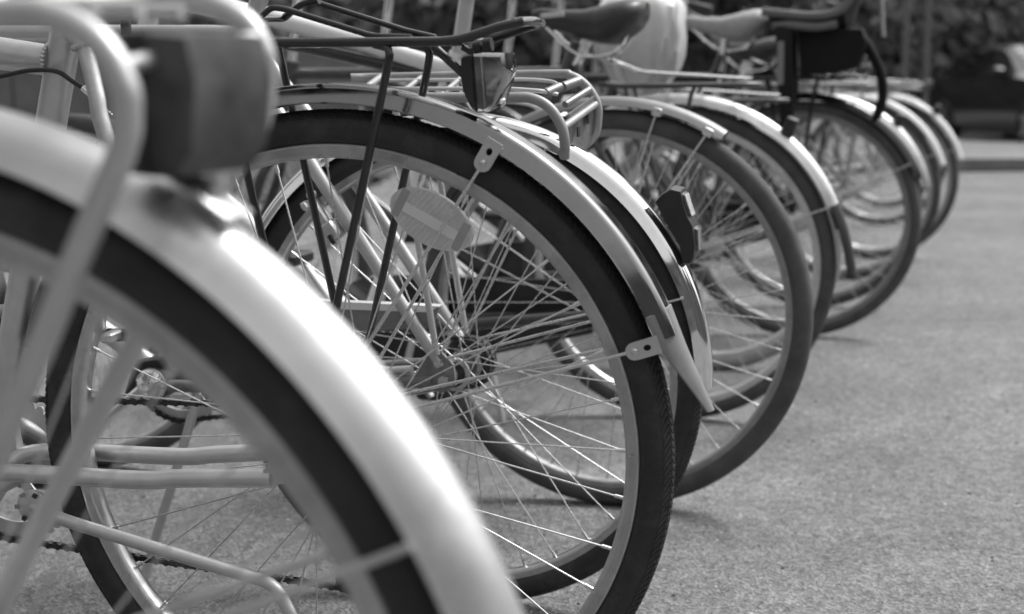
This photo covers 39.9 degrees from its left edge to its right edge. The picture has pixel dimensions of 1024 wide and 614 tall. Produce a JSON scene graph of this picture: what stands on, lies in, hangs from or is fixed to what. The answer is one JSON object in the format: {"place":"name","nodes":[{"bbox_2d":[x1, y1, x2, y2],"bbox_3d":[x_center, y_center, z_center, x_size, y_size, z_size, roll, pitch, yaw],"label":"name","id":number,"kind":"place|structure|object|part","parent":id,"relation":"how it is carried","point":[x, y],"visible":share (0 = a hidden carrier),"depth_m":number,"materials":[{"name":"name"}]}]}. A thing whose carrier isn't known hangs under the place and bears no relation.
{"place":"outdoors","nodes":[
{"label":"outdoors","id":0,"kind":"place"},
{"bbox_2d":[240,160,394,205],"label":"verge","id":1,"kind":"structure","parent":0,"point":[292,170],"depth_m":12.46,"materials":[{"name":"soil"}]},
{"bbox_2d":[131,12,275,30],"bbox_3d":[-4.745,-4.839,23.458,3.324,4.233,3.040,-7,11,-37],"label":"tree","id":2,"kind":"object","parent":1,"relation":"on","point":[197,18],"visible":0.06,"depth_m":22.14,"materials":[{"name":"grey plant"}]},
{"bbox_2d":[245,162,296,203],"bbox_3d":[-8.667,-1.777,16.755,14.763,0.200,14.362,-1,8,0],"label":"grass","id":3,"kind":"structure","parent":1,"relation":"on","point":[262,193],"depth_m":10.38,"materials":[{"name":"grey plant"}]},
{"bbox_2d":[186,0,440,67],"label":"tree","id":4,"kind":"object","parent":1,"relation":"on","point":[282,33],"visible":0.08,"depth_m":22.24,"materials":[{"name":"grey plant"}]},
{"bbox_2d":[288,0,508,85],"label":"tree","id":5,"kind":"object","parent":1,"relation":"on","point":[421,15],"visible":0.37,"depth_m":21.97,"materials":[{"name":"grey plant"}]},
{"bbox_2d":[0,131,1023,613],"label":"ground","id":6,"kind":"structure","parent":0,"point":[968,257],"depth_m":2.67,"materials":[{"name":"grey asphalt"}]},
{"bbox_2d":[0,42,362,141],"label":"wall","id":7,"kind":"structure","parent":6,"relation":"on","point":[19,94],"depth_m":16.18,"materials":[{"name":"concrete"}]},
{"bbox_2d":[0,0,523,613],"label":"bicycle","id":8,"kind":"object","parent":6,"relation":"on","point":[268,356],"visible":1,"depth_m":0.64,"materials":[{"name":"metal"}]},
{"bbox_2d":[0,0,712,599],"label":"bicycle","id":9,"kind":"object","parent":6,"relation":"on","point":[630,208],"visible":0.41,"depth_m":1.91,"materials":[{"name":"metal"}]},
{"bbox_2d":[0,0,714,613],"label":"bicycle","id":10,"kind":"object","parent":6,"relation":"on","point":[586,246],"visible":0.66,"depth_m":1.42,"materials":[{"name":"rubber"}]},
{"bbox_2d":[21,0,813,504],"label":"bicycle","id":11,"kind":"object","parent":6,"relation":"on","point":[755,192],"visible":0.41,"depth_m":2.46,"materials":[{"name":"metal"}]},
{"bbox_2d":[148,0,856,421],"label":"bicycle","id":12,"kind":"object","parent":6,"relation":"on","point":[620,22],"visible":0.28,"depth_m":3.03,"materials":[{"name":"metal"}]},
{"bbox_2d":[471,4,540,93],"bbox_3d":[-0.295,-6.827,28.905,4.660,6.489,5.095,7,11,41],"label":"tree","id":13,"kind":"object","parent":6,"relation":"on","point":[482,19],"visible":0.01,"depth_m":27.42,"materials":[{"name":"grey plant"}]},
{"bbox_2d":[229,0,842,374],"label":"bicycle","id":14,"kind":"object","parent":6,"relation":"on","point":[749,355],"visible":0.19,"depth_m":3.66,"materials":[{"name":"metal"}]},
{"bbox_2d":[593,0,686,109],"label":"plastic bag","id":15,"kind":"object","parent":14,"relation":"on","point":[658,42],"visible":0.53,"depth_m":3.53,"materials":[{"name":"white plastic"}]},
{"bbox_2d":[499,0,606,106],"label":"tree","id":16,"kind":"object","parent":6,"relation":"on","point":[538,50],"visible":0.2,"depth_m":24.05,"materials":[{"name":"grey plant"}]},
{"bbox_2d":[364,0,923,333],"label":"bicycle","id":17,"kind":"object","parent":6,"relation":"on","point":[750,25],"visible":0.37,"depth_m":4.11,"materials":[{"name":"metal"}]},
{"bbox_2d":[761,0,887,132],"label":"child seat","id":18,"kind":"object","parent":17,"relation":"attached to","point":[828,42],"visible":0.99,"depth_m":3.95,"materials":[{"name":"black plastic"}]},
{"bbox_2d":[577,0,745,92],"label":"tree","id":19,"kind":"object","parent":6,"relation":"on","point":[718,6],"visible":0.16,"depth_m":24.27,"materials":[{"name":"grey plant"}]},
{"bbox_2d":[363,0,982,124],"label":"hedge","id":20,"kind":"object","parent":6,"relation":"on","point":[498,47],"visible":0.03,"depth_m":27.13,"materials":[{"name":"grey plant"}]},
{"bbox_2d":[414,0,932,172],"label":"metal railing","id":21,"kind":"object","parent":6,"relation":"on","point":[928,84],"visible":0.08,"depth_m":12.02,"materials":[{"name":"metal"}]},
{"bbox_2d":[425,0,929,309],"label":"bicycle","id":22,"kind":"object","parent":6,"relation":"on","point":[763,50],"visible":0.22,"depth_m":4.70,"materials":[{"name":"metal"}]},
{"bbox_2d":[508,0,945,278],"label":"bicycle","id":23,"kind":"object","parent":6,"relation":"on","point":[919,140],"visible":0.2,"depth_m":5.38,"materials":[{"name":"metal"}]},
{"bbox_2d":[707,0,818,109],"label":"tree","id":24,"kind":"object","parent":6,"relation":"on","point":[768,32],"visible":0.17,"depth_m":24.76,"materials":[{"name":"grey plant"}]},
{"bbox_2d":[610,0,963,257],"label":"bicycle","id":25,"kind":"object","parent":6,"relation":"on","point":[936,130],"visible":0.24,"depth_m":6.07,"materials":[{"name":"metal"}]},
{"bbox_2d":[592,42,662,95],"bbox_3d":[0.510,-1.048,6.194,0.298,0.237,0.327,1,10,8],"label":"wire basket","id":26,"kind":"object","parent":25,"relation":"attached to","point":[596,68],"visible":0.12,"depth_m":6.17,"materials":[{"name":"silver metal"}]},
{"bbox_2d":[625,35,949,224],"bbox_3d":[1.500,-1.008,7.749,1.760,1.117,0.512,1,10,10],"label":"bicycle","id":27,"kind":"object","parent":6,"relation":"on","point":[879,219],"visible":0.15,"depth_m":7.72,"materials":[{"name":"metal"}]},
{"bbox_2d":[663,45,711,91],"bbox_3d":[0.938,-1.315,7.796,0.317,0.247,0.347,1,10,10],"label":"wire basket","id":28,"kind":"object","parent":27,"relation":"attached to","point":[710,56],"visible":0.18,"depth_m":7.65,"materials":[{"name":"grey metal"}]},
{"bbox_2d":[666,40,937,206],"bbox_3d":[1.856,-1.161,8.931,1.760,1.066,0.486,0,10,5],"label":"bicycle","id":29,"kind":"object","parent":6,"relation":"on","point":[865,68],"visible":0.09,"depth_m":8.92,"materials":[{"name":"metal"}]},
{"bbox_2d":[617,157,1023,174],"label":"kerb","id":30,"kind":"structure","parent":6,"relation":"on","point":[990,164],"depth_m":12.84,"materials":[{"name":"concrete"}]},
{"bbox_2d":[755,0,968,96],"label":"tree","id":31,"kind":"object","parent":6,"relation":"on","point":[886,45],"visible":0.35,"depth_m":23.86,"materials":[{"name":"grey plant"}]},
{"bbox_2d":[901,0,1023,135],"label":"tree","id":32,"kind":"object","parent":6,"relation":"on","point":[985,23],"visible":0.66,"depth_m":21.77,"materials":[{"name":"grey plant"}]},
{"bbox_2d":[928,43,1023,141],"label":"parked car","id":33,"kind":"object","parent":6,"relation":"on","point":[979,90],"visible":0.71,"depth_m":18.38,"materials":[{"name":"grey paint"}]},
{"bbox_3d":[6.169,-3.208,18.574,0.214,0.340,2.270,-1,8,-6],"label":"window","id":34,"kind":"part","parent":33,"relation":"part of","materials":[{"name":"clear glass"}]},
{"bbox_2d":[609,136,1023,161],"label":"pavement","id":35,"kind":"structure","parent":0,"point":[1003,146],"depth_m":15.66,"materials":[{"name":"concrete"}]}
]}

